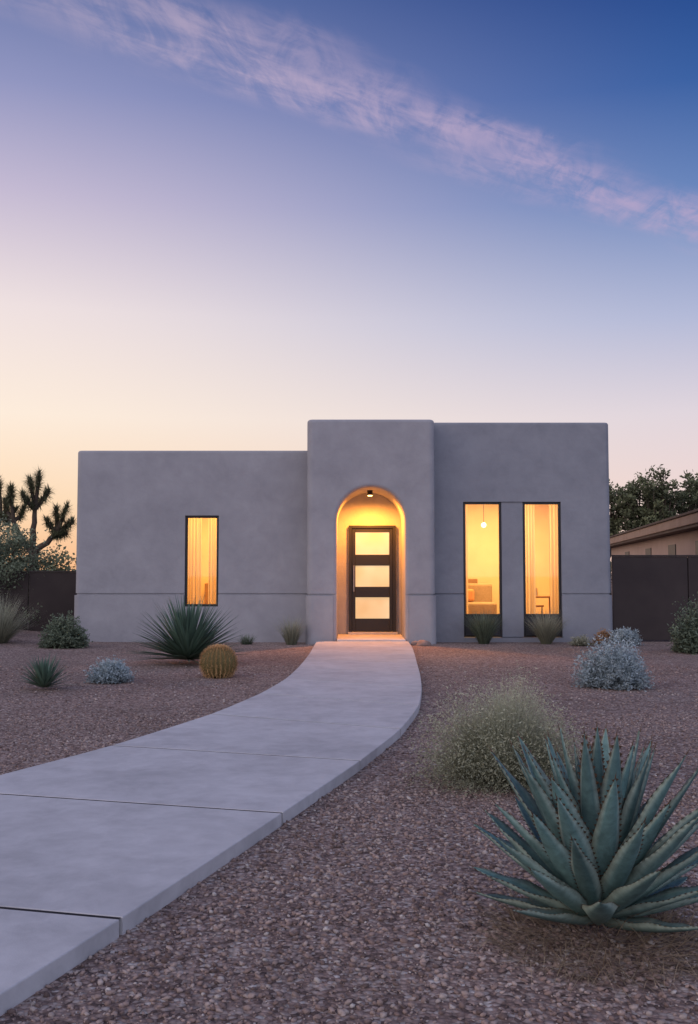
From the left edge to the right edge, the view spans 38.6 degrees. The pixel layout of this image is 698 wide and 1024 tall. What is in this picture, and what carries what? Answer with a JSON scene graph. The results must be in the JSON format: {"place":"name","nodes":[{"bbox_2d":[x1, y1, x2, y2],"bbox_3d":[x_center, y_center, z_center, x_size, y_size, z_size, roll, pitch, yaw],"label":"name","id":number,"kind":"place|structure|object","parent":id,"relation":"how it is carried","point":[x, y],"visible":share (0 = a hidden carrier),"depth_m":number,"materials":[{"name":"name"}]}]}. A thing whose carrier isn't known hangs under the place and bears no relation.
{"place":"outdoors","nodes":[
{"label":"outdoors","id":0,"kind":"place"},
{"bbox_2d":[0,641,421,1015],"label":"concrete path","id":1,"kind":"structure","parent":0,"point":[101,848],"depth_m":5.87,"materials":[{"name":"grey concrete"}]},
{"bbox_2d":[237,633,257,644],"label":"ornamental grass","id":2,"kind":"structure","parent":0,"point":[249,640],"depth_m":19.40,"materials":[{"name":"green plant"}]},
{"bbox_2d":[271,614,310,644],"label":"ornamental grass","id":3,"kind":"object","parent":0,"point":[291,635],"depth_m":19.30,"materials":[{"name":"green plant"}]},
{"bbox_2d":[0,574,697,1023],"bbox_3d":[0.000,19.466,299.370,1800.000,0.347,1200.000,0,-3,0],"label":"ground","id":4,"kind":"structure","parent":0,"point":[20,650],"depth_m":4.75,"materials":[{"name":"brown gravel"}]},
{"bbox_2d":[0,476,19,525],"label":"joshua tree","id":5,"kind":"object","parent":4,"relation":"on","point":[1,502],"visible":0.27,"depth_m":31.12,"materials":[{"name":"green plant"}]},
{"bbox_2d":[0,594,41,643],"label":"ornamental grass","id":6,"kind":"object","parent":4,"relation":"on","point":[7,630],"depth_m":18.98,"materials":[{"name":"green plant"}]},
{"bbox_2d":[0,512,71,629],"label":"desert tree","id":7,"kind":"object","parent":4,"relation":"on","point":[12,563],"visible":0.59,"depth_m":22.57,"materials":[{"name":"green plant"}]},
{"bbox_2d":[0,571,76,631],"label":"metal fence","id":8,"kind":"object","parent":4,"relation":"on","point":[52,592],"visible":0.51,"depth_m":22.23,"materials":[{"name":"brown metal"}]},
{"bbox_2d":[0,467,76,609],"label":"joshua tree","id":9,"kind":"object","parent":4,"relation":"on","point":[33,501],"visible":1,"depth_m":30.02,"materials":[{"name":"green plant"}]},
{"bbox_2d":[15,654,73,687],"bbox_3d":[-3.664,1.896,11.953,0.702,0.423,0.790,2,-4,-30],"label":"agave plant","id":10,"kind":"object","parent":4,"relation":"on","point":[44,673],"visible":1,"depth_m":11.89,"materials":[{"name":"green plant"}]},
{"bbox_2d":[37,610,92,648],"bbox_3d":[-5.315,2.207,18.575,1.015,0.751,1.037,3,-4,-38],"label":"green shrub","id":11,"kind":"object","parent":4,"relation":"on","point":[69,634],"visible":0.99,"depth_m":18.41,"materials":[{"name":"green plant"}]},
{"bbox_2d":[83,655,135,683],"bbox_3d":[-3.054,2.020,12.775,0.699,0.376,0.685,0,-3,0],"label":"silver shrub","id":12,"kind":"object","parent":4,"relation":"on","point":[112,671],"visible":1,"depth_m":12.62,"materials":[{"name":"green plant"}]},
{"bbox_2d":[121,593,247,664],"bbox_3d":[-2.483,1.786,15.270,2.059,1.128,2.068,0,-3,0],"label":"yucca plant","id":13,"kind":"object","parent":4,"relation":"on","point":[188,640],"visible":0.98,"depth_m":15.06,"materials":[{"name":"green plant"}]},
{"bbox_2d":[74,451,307,641],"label":"wing","id":14,"kind":"structure","parent":4,"relation":"on","point":[135,509],"depth_m":20.21,"materials":[{"name":"grey paint"}]},
{"bbox_2d":[185,516,187,605],"bbox_3d":[-3.305,0.996,20.262,0.045,1.839,0.070,0,-3,0],"label":"window frame","id":15,"kind":"object","parent":14,"relation":"on","point":[186,568],"visible":0.91,"depth_m":20.24,"materials":[{"name":"black metal"}]},
{"bbox_2d":[188,518,201,603],"bbox_3d":[-3.277,1.104,20.591,0.446,2.700,0.096,0,-3,0],"label":"curtain","id":16,"kind":"object","parent":14,"relation":"hanging from","point":[194,552],"visible":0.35,"depth_m":20.60,"materials":[{"name":"beige fabric"}]},
{"bbox_2d":[187,604,215,605],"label":"window frame","id":17,"kind":"object","parent":14,"relation":"on","point":[203,604],"visible":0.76,"depth_m":20.17,"materials":[{"name":"black metal"}]},
{"bbox_2d":[188,516,216,517],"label":"window frame","id":18,"kind":"object","parent":14,"relation":"attached to","point":[202,516],"visible":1,"depth_m":20.28,"materials":[{"name":"black metal"}]},
{"bbox_2d":[201,518,207,603],"bbox_3d":[-3.150,1.133,23.945,4.280,3.130,0.040,0,-3,0],"label":"room back","id":19,"kind":"object","parent":14,"relation":"attached to","point":[204,565],"depth_m":23.93,"materials":[{"name":"paint"}]},
{"bbox_2d":[208,518,216,603],"bbox_3d":[-2.703,1.104,20.591,0.434,2.700,0.096,0,-3,0],"label":"curtain","id":20,"kind":"object","parent":14,"relation":"hanging from","point":[212,542],"visible":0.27,"depth_m":20.60,"materials":[{"name":"beige fabric"}]},
{"bbox_2d":[216,516,218,605],"bbox_3d":[-2.670,0.996,20.262,0.045,1.839,0.070,0,-3,0],"label":"window frame","id":21,"kind":"object","parent":14,"relation":"on","point":[217,560],"visible":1,"depth_m":20.23,"materials":[{"name":"black metal"}]},
{"bbox_2d":[199,643,237,678],"bbox_3d":[-1.752,2.002,13.354,0.585,0.479,0.580,0,-3,0],"label":"barrel cactus","id":22,"kind":"object","parent":4,"relation":"on","point":[220,661],"visible":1,"depth_m":13.19,"materials":[{"name":"green plant"}]},
{"bbox_2d":[5,541,611,587],"bbox_3d":[3.556,2.694,48.022,72.746,3.486,20.606,2,-4,-29],"label":"distant brush","id":23,"kind":"object","parent":4,"relation":"on","point":[53,566],"visible":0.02,"depth_m":38.04,"materials":[{"name":"green plant"}]},
{"bbox_2d":[306,420,435,643],"bbox_3d":[0.432,0.533,21.407,2.575,4.540,3.650,0,-3,0],"label":"entry portal","id":24,"kind":"object","parent":4,"relation":"on","point":[389,463],"visible":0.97,"depth_m":19.68,"materials":[{"name":"paint"}]},
{"bbox_2d":[367,490,372,494],"bbox_3d":[0.432,-0.399,20.512,0.110,0.110,0.110,0,-3,0],"label":"porch lamp can","id":25,"kind":"object","parent":24,"relation":"on","point":[369,492],"visible":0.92,"depth_m":20.47,"materials":[{"name":"black metal"}]},
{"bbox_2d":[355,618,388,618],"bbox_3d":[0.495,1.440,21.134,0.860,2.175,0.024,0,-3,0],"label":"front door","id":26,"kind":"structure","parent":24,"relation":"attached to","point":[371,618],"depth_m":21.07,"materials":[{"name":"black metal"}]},
{"bbox_2d":[355,619,388,630],"bbox_3d":[0.495,2.389,21.046,0.718,0.270,0.034,0,-3,0],"label":"door rail","id":27,"kind":"object","parent":26,"relation":"attached to","point":[371,624],"depth_m":21.03,"materials":[{"name":"brown wood"}]},
{"bbox_2d":[355,532,388,554],"bbox_3d":[0.495,0.668,21.160,0.716,0.476,0.013,0,-3,0],"label":"door glass","id":28,"kind":"object","parent":26,"relation":"attached to","point":[371,543],"visible":1,"depth_m":21.15,"materials":[{"name":"grey"}]},
{"bbox_2d":[355,566,388,586],"bbox_3d":[0.495,1.362,21.118,0.716,0.446,0.013,0,-3,0],"label":"door glass","id":29,"kind":"object","parent":26,"relation":"attached to","point":[371,576],"visible":1,"depth_m":21.11,"materials":[{"name":"grey"}]},
{"bbox_2d":[355,587,388,596],"bbox_3d":[0.495,1.695,21.088,0.718,0.220,0.034,0,-3,0],"label":"door rail","id":30,"kind":"object","parent":26,"relation":"attached to","point":[371,591],"depth_m":21.07,"materials":[{"name":"brown wood"}]},
{"bbox_2d":[352,525,392,527],"bbox_3d":[0.495,0.318,21.174,0.870,0.060,0.088,0,-3,0],"label":"door frame top","id":31,"kind":"object","parent":24,"relation":"attached to","point":[372,526],"depth_m":21.13,"materials":[{"name":"wood"}]},
{"bbox_2d":[337,634,405,640],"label":"porch slab","id":32,"kind":"structure","parent":4,"relation":"on","point":[347,637],"depth_m":19.99,"materials":[{"name":"concrete"}]},
{"bbox_2d":[348,632,397,634],"bbox_3d":[0.505,2.557,21.002,1.050,0.050,0.158,0,-3,0],"label":"door threshold","id":33,"kind":"object","parent":32,"relation":"on","point":[372,633],"depth_m":20.92,"materials":[{"name":"concrete"}]},
{"bbox_2d":[349,525,351,631],"bbox_3d":[0.030,1.411,21.107,0.060,2.250,0.088,0,-3,0],"label":"door frame","id":34,"kind":"object","parent":33,"relation":"on","point":[350,578],"visible":1,"depth_m":21.06,"materials":[{"name":"brown wood"}]},
{"bbox_2d":[355,555,388,565],"bbox_3d":[0.495,1.022,21.129,0.718,0.230,0.034,0,-3,0],"label":"door rail","id":35,"kind":"object","parent":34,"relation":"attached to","point":[371,560],"depth_m":21.11,"materials":[{"name":"black metal"}]},
{"bbox_2d":[355,529,388,531],"bbox_3d":[0.495,0.390,21.167,0.718,0.075,0.034,0,-3,0],"label":"door rail","id":36,"kind":"object","parent":34,"relation":"attached to","point":[371,530],"depth_m":21.15,"materials":[{"name":"brown wood"}]},
{"bbox_2d":[393,525,395,631],"bbox_3d":[0.960,1.411,21.107,0.060,2.250,0.088,0,-3,0],"label":"door frame","id":37,"kind":"object","parent":33,"relation":"on","point":[394,578],"visible":1,"depth_m":21.06,"materials":[{"name":"brown wood"}]},
{"bbox_2d":[416,640,430,645],"bbox_3d":[1.427,2.531,19.073,0.298,0.167,0.223,0,-3,0],"label":"rock","id":38,"kind":"object","parent":4,"relation":"on","point":[423,643],"visible":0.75,"depth_m":19.01,"materials":[{"name":"grey stone"}]},
{"bbox_2d":[397,660,592,801],"bbox_3d":[0.997,1.383,6.636,1.471,0.870,1.412,3,-4,-36],"label":"grass bush","id":39,"kind":"object","parent":4,"relation":"on","point":[475,761],"visible":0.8,"depth_m":6.49,"materials":[{"name":"green plant"}]},
{"bbox_2d":[434,423,612,641],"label":"wing","id":40,"kind":"structure","parent":4,"relation":"on","point":[566,465],"depth_m":20.27,"materials":[{"name":"grey paint"}]},
{"bbox_2d":[463,502,465,636],"bbox_3d":[2.345,1.166,20.252,0.045,2.736,0.070,0,-3,0],"label":"window frame","id":41,"kind":"object","parent":40,"relation":"on","point":[464,566],"visible":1,"depth_m":20.22,"materials":[{"name":"black metal"}]},
{"bbox_2d":[465,505,467,613],"bbox_3d":[2.330,1.054,20.594,0.260,2.800,0.096,0,-3,0],"label":"curtain","id":42,"kind":"object","parent":40,"relation":"hanging from","point":[466,531],"visible":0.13,"depth_m":20.61,"materials":[{"name":"beige fabric"}]},
{"bbox_2d":[465,502,498,504],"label":"window frame","id":43,"kind":"object","parent":40,"relation":"attached to","point":[481,503],"visible":1,"depth_m":20.30,"materials":[{"name":"black metal"}]},
{"bbox_2d":[466,635,499,636],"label":"window frame","id":44,"kind":"object","parent":40,"relation":"on","point":[475,635],"visible":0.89,"depth_m":20.14,"materials":[{"name":"black metal"}]},
{"bbox_2d":[466,616,499,634],"bbox_3d":[2.712,2.299,20.188,0.687,0.375,0.040,0,-3,0],"label":"window panel","id":45,"kind":"structure","parent":40,"relation":"attached to","point":[468,631],"depth_m":20.17,"materials":[{"name":"black glass"}]},
{"bbox_2d":[466,614,499,615],"bbox_3d":[2.712,2.089,20.195,0.687,0.045,0.070,0,-3,0],"label":"window rail","id":46,"kind":"object","parent":40,"relation":"attached to","point":[482,614],"depth_m":20.16,"materials":[{"name":"black metal"}]},
{"bbox_2d":[498,502,501,636],"bbox_3d":[3.078,1.166,20.252,0.045,2.736,0.070,0,-3,0],"label":"window frame","id":47,"kind":"object","parent":40,"relation":"on","point":[500,568],"visible":1,"depth_m":20.21,"materials":[{"name":"black metal"}]},
{"bbox_2d":[468,505,549,613],"bbox_3d":[3.500,1.163,24.445,3.080,3.130,0.040,0,-3,0],"label":"room back","id":48,"kind":"object","parent":40,"relation":"attached to","point":[483,555],"visible":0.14,"depth_m":24.44,"materials":[{"name":"paint"}]},
{"bbox_2d":[501,502,523,636],"bbox_3d":[3.320,1.171,20.344,0.434,2.736,0.285,0,-3,0],"label":"window pier","id":49,"kind":"structure","parent":40,"relation":"on","point":[512,562],"depth_m":20.20,"materials":[{"name":"grey paint"}]},
{"bbox_2d":[523,502,525,636],"bbox_3d":[3.562,1.166,20.252,0.045,2.736,0.070,0,-3,0],"label":"window frame","id":50,"kind":"object","parent":40,"relation":"on","point":[524,580],"visible":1,"depth_m":20.21,"materials":[{"name":"black metal"}]},
{"bbox_2d":[525,505,535,613],"bbox_3d":[3.658,1.054,20.594,0.416,2.800,0.096,0,-3,0],"label":"curtain","id":51,"kind":"object","parent":40,"relation":"hanging from","point":[530,559],"visible":0.31,"depth_m":20.60,"materials":[{"name":"beige fabric"}]},
{"bbox_2d":[525,502,557,504],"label":"window frame","id":52,"kind":"object","parent":40,"relation":"attached to","point":[541,503],"visible":1,"depth_m":20.30,"materials":[{"name":"black metal"}]},
{"bbox_2d":[526,614,558,615],"bbox_3d":[3.924,2.089,20.195,0.677,0.045,0.070,0,-3,0],"label":"window rail","id":53,"kind":"object","parent":40,"relation":"attached to","point":[541,614],"depth_m":20.16,"materials":[{"name":"black metal"}]},
{"bbox_2d":[526,616,559,634],"bbox_3d":[3.924,2.299,20.188,0.677,0.375,0.040,0,-3,0],"label":"window panel","id":54,"kind":"structure","parent":40,"relation":"attached to","point":[528,620],"depth_m":20.17,"materials":[{"name":"black glass"}]},
{"bbox_2d":[548,505,558,613],"bbox_3d":[4.320,1.054,20.594,0.360,2.800,0.096,0,-3,0],"label":"curtain","id":55,"kind":"object","parent":40,"relation":"hanging from","point":[553,553],"visible":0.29,"depth_m":20.60,"materials":[{"name":"beige fabric"}]},
{"bbox_2d":[557,502,561,636],"bbox_3d":[4.285,1.166,20.252,0.045,2.736,0.070,0,-3,0],"label":"window frame","id":56,"kind":"object","parent":40,"relation":"on","point":[559,559],"visible":1,"depth_m":20.24,"materials":[{"name":"black metal"}]},
{"bbox_2d":[459,721,697,1000],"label":"agave plant","id":57,"kind":"object","parent":4,"relation":"on","point":[591,850],"visible":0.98,"depth_m":3.73,"materials":[{"name":"green plant"}]},
{"bbox_2d":[590,628,613,644],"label":"rust shrub","id":58,"kind":"object","parent":4,"relation":"on","point":[603,632],"visible":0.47,"depth_m":19.23,"materials":[{"name":"brown plant"}]},
{"bbox_2d":[567,629,654,691],"bbox_3d":[3.194,1.803,12.209,1.050,0.734,1.115,0,-3,0],"label":"silver shrub","id":59,"kind":"object","parent":4,"relation":"on","point":[618,669],"visible":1,"depth_m":12.03,"materials":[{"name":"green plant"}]},
{"bbox_2d":[606,626,643,645],"bbox_3d":[5.315,2.393,19.197,0.801,0.420,0.803,2,-4,-34],"label":"shrub","id":60,"kind":"object","parent":4,"relation":"on","point":[628,634],"visible":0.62,"depth_m":19.05,"materials":[{"name":"silver plant"}]},
{"bbox_2d":[609,464,697,594],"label":"distant trees","id":61,"kind":"object","parent":4,"relation":"on","point":[661,501],"visible":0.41,"depth_m":50.90,"materials":[{"name":"green plant"}]},
{"bbox_2d":[611,555,697,639],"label":"metal fence","id":62,"kind":"object","parent":4,"relation":"on","point":[648,591],"visible":0.77,"depth_m":20.24,"materials":[{"name":"brown metal"}]},
{"bbox_2d":[611,530,697,562],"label":"wall","id":63,"kind":"structure","parent":4,"relation":"on","point":[684,542],"depth_m":33.83,"materials":[{"name":"beige paint"}]},
{"bbox_2d":[645,548,651,554],"bbox_3d":[11.174,1.956,37.045,0.080,1.200,1.300,-1,-4,8],"label":"window","id":64,"kind":"structure","parent":63,"relation":"attached to","point":[648,551],"depth_m":36.95,"materials":[{"name":"grey"}]},
{"bbox_2d":[610,512,697,543],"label":"roof fascia","id":65,"kind":"structure","parent":63,"relation":"attached to","point":[686,520],"depth_m":31.88,"materials":[{"name":"beige wood"}]},
{"bbox_2d":[610,509,697,537],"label":"roof cap","id":66,"kind":"object","parent":65,"relation":"on","point":[669,518],"visible":0.18,"depth_m":31.46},
{"bbox_2d":[610,523,697,547],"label":"soffit","id":67,"kind":"structure","parent":63,"relation":"attached to","point":[692,527],"depth_m":32.81,"materials":[{"name":"brown wood"}]},
{"bbox_2d":[668,544,675,554],"bbox_3d":[10.453,1.655,32.106,0.080,1.200,1.300,-1,-4,8],"label":"window","id":68,"kind":"structure","parent":63,"relation":"attached to","point":[671,549],"depth_m":31.98,"materials":[{"name":"grey"}]},
{"bbox_2d":[695,541,697,554],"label":"window","id":69,"kind":"structure","parent":63,"relation":"attached to","point":[696,547],"depth_m":28.17,"materials":[{"name":"grey"}]},
{"bbox_2d":[667,592,697,654],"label":"green shrub","id":70,"kind":"object","parent":4,"relation":"on","point":[686,640],"visible":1,"depth_m":17.35,"materials":[{"name":"green plant"}]},
{"bbox_2d":[0,0,697,572],"label":"sky","id":71,"kind":"structure","parent":0,"point":[226,225],"materials":[{"name":"blue"}]},
{"bbox_2d":[352,529,354,630],"bbox_3d":[0.100,1.438,21.104,0.070,2.175,0.034,0,-3,0],"label":"door stile","id":72,"kind":"object","parent":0,"point":[353,593],"depth_m":21.09,"materials":[{"name":"brown wood"}]},
{"bbox_2d":[355,597,388,617],"bbox_3d":[0.495,2.030,21.077,0.716,0.446,0.013,0,-3,0],"label":"door glass","id":73,"kind":"object","parent":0,"point":[371,607],"visible":1,"depth_m":21.07,"materials":[{"name":"white glass"}]},
{"bbox_2d":[389,529,392,630],"bbox_3d":[0.890,1.438,21.104,0.070,2.175,0.034,0,-3,0],"label":"door stile","id":74,"kind":"object","parent":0,"point":[390,579],"depth_m":21.09,"materials":[{"name":"brown wood"}]},
{"bbox_2d":[456,604,504,643],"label":"ornamental grass","id":75,"kind":"object","parent":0,"point":[483,632],"depth_m":19.52,"materials":[{"name":"green plant"}]},
{"bbox_2d":[524,605,572,643],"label":"ornamental grass","id":76,"kind":"object","parent":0,"point":[545,634],"depth_m":19.47,"materials":[{"name":"green plant"}]},
{"bbox_2d":[568,634,593,645],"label":"ornamental grass","id":77,"kind":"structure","parent":0,"point":[579,641],"depth_m":19.03,"materials":[{"name":"green plant"}]},
{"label":"left room floor","id":78,"kind":"structure","parent":0,"visible":0},
{"bbox_2d":[204,583,207,603],"bbox_3d":[-2.850,2.175,23.611,1.100,0.970,0.400,0,-3,0],"label":"shelf","id":79,"kind":"object","parent":78,"relation":"on","point":[206,592],"visible":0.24,"depth_m":23.43,"materials":[{"name":"brown wood"}]},
{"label":"right room floor","id":80,"kind":"structure","parent":0,"visible":0},
{"bbox_2d":[468,579,477,582],"bbox_3d":[2.725,2.157,24.139,0.750,1.070,0.350,0,-3,0],"label":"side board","id":81,"kind":"object","parent":80,"relation":"on","point":[472,580],"visible":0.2,"depth_m":23.99,"materials":[{"name":"brown wood"}]},
{"bbox_2d":[468,602,496,613],"bbox_3d":[2.825,2.287,22.903,1.050,0.420,0.800,0,-3,0],"label":"sofa base","id":82,"kind":"object","parent":80,"relation":"on","point":[478,606],"visible":0.31,"depth_m":22.51,"materials":[{"name":"fabric"}]},
{"bbox_2d":[468,589,473,601],"bbox_3d":[2.725,1.933,23.090,0.350,0.290,0.230,0,-3,0],"label":"sofa cushion","id":83,"kind":"object","parent":82,"relation":"on","point":[470,595],"visible":0.42,"depth_m":22.98,"materials":[{"name":"orange fabric"}]},
{"bbox_2d":[468,583,491,601],"bbox_3d":[2.825,1.998,23.347,1.050,0.650,0.250,0,-3,0],"label":"sofa back","id":84,"kind":"object","parent":82,"relation":"attached to","point":[482,592],"visible":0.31,"depth_m":23.23,"materials":[{"name":"fabric"}]}
]}

